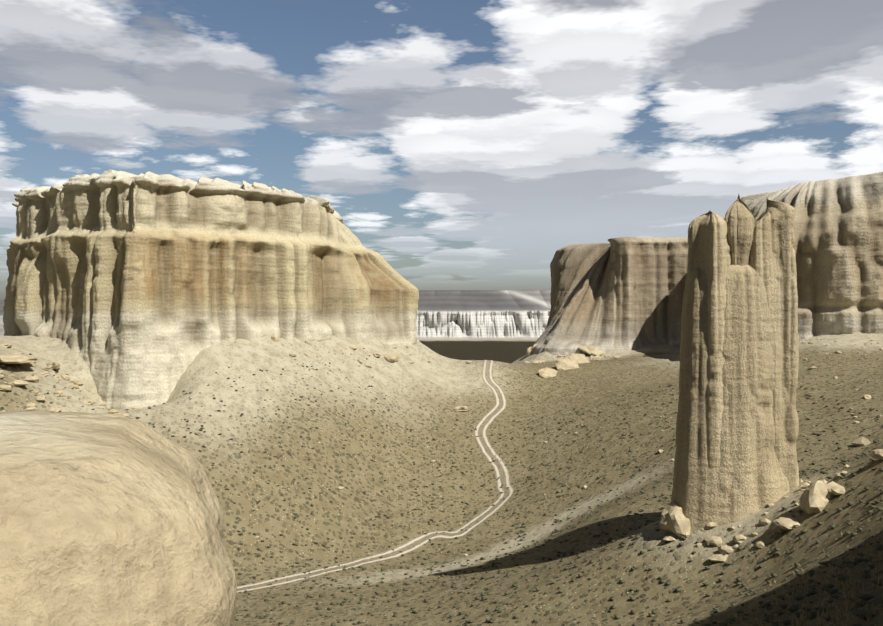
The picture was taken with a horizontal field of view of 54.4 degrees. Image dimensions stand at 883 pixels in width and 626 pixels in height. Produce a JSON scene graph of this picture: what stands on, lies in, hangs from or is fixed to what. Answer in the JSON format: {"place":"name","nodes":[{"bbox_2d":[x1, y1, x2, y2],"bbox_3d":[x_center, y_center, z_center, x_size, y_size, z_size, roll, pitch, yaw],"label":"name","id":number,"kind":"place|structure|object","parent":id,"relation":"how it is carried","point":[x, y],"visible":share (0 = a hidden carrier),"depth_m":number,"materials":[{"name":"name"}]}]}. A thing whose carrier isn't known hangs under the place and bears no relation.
{"place":"outdoors","nodes":[
{"label":"outdoors","id":0,"kind":"place"},
{"bbox_2d":[237,360,513,592],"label":"dirt road","id":1,"kind":"structure","parent":0,"point":[489,458],"depth_m":170.03,"materials":[{"name":"beige soil"}]},
{"bbox_2d":[0,333,882,625],"bbox_3d":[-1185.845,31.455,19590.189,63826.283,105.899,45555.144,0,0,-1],"label":"valley ground","id":2,"kind":"structure","parent":0,"point":[444,379],"depth_m":167.06,"materials":[{"name":"beige sand"}]},
{"bbox_2d":[0,410,236,625],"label":"rock","id":3,"kind":"object","parent":2,"relation":"on","point":[111,519],"visible":1,"depth_m":9.24,"materials":[{"name":"beige stone"}]},
{"bbox_2d":[3,170,418,410],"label":"mesa","id":4,"kind":"structure","parent":2,"relation":"on","point":[143,290],"depth_m":203.32,"materials":[{"name":"beige stone"}]},
{"bbox_2d":[0,289,550,340],"bbox_3d":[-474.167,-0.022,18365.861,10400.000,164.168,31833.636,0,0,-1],"label":"distant cliffs","id":5,"kind":"structure","parent":2,"relation":"on","point":[483,315],"depth_m":2619.08,"materials":[{"name":"grey stone"}]},
{"bbox_2d":[0,335,882,561],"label":"rocks","id":6,"kind":"object","parent":2,"relation":"on","point":[816,497],"visible":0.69,"depth_m":151.39,"materials":[{"name":"beige stone"}]},
{"bbox_2d":[1,353,882,625],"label":"shrubs","id":7,"kind":"object","parent":2,"relation":"on","point":[855,612],"visible":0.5,"depth_m":114.03,"materials":[{"name":"green plant"}]},
{"bbox_2d":[533,237,688,354],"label":"mesa","id":8,"kind":"structure","parent":2,"relation":"on","point":[622,293],"depth_m":295.23,"materials":[{"name":"beige stone"}]},
{"bbox_2d":[685,210,730,470],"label":"pillar rock","id":9,"kind":"object","parent":2,"relation":"on","point":[709,248],"visible":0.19,"depth_m":100.80,"materials":[{"name":"beige stone"}]},
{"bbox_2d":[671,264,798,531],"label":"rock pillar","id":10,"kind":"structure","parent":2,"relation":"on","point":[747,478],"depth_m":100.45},
{"bbox_2d":[724,194,753,265],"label":"pillar rock","id":11,"kind":"object","parent":2,"relation":"on","point":[739,218],"visible":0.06,"depth_m":101.55,"materials":[{"name":"beige stone"}]},
{"bbox_2d":[749,198,798,490],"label":"pillar rock","id":12,"kind":"object","parent":2,"relation":"on","point":[772,260],"visible":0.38,"depth_m":101.23,"materials":[{"name":"beige stone"}]},
{"bbox_2d":[682,499,882,625],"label":"desert shrubs","id":13,"kind":"object","parent":2,"relation":"on","point":[852,593],"depth_m":45.02,"materials":[{"name":"beige"}]},
{"bbox_2d":[793,248,798,406],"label":"pillar rock","id":14,"kind":"object","parent":2,"relation":"on","point":[797,332],"visible":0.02,"depth_m":106.02,"materials":[{"name":"beige stone"}]},
{"bbox_2d":[741,172,882,339],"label":"cliff rock","id":15,"kind":"object","parent":2,"relation":"on","point":[838,235],"visible":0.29,"depth_m":215.47,"materials":[{"name":"beige stone"}]},
{"bbox_2d":[0,0,882,299],"label":"sky","id":16,"kind":"structure","parent":0,"point":[464,144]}
]}

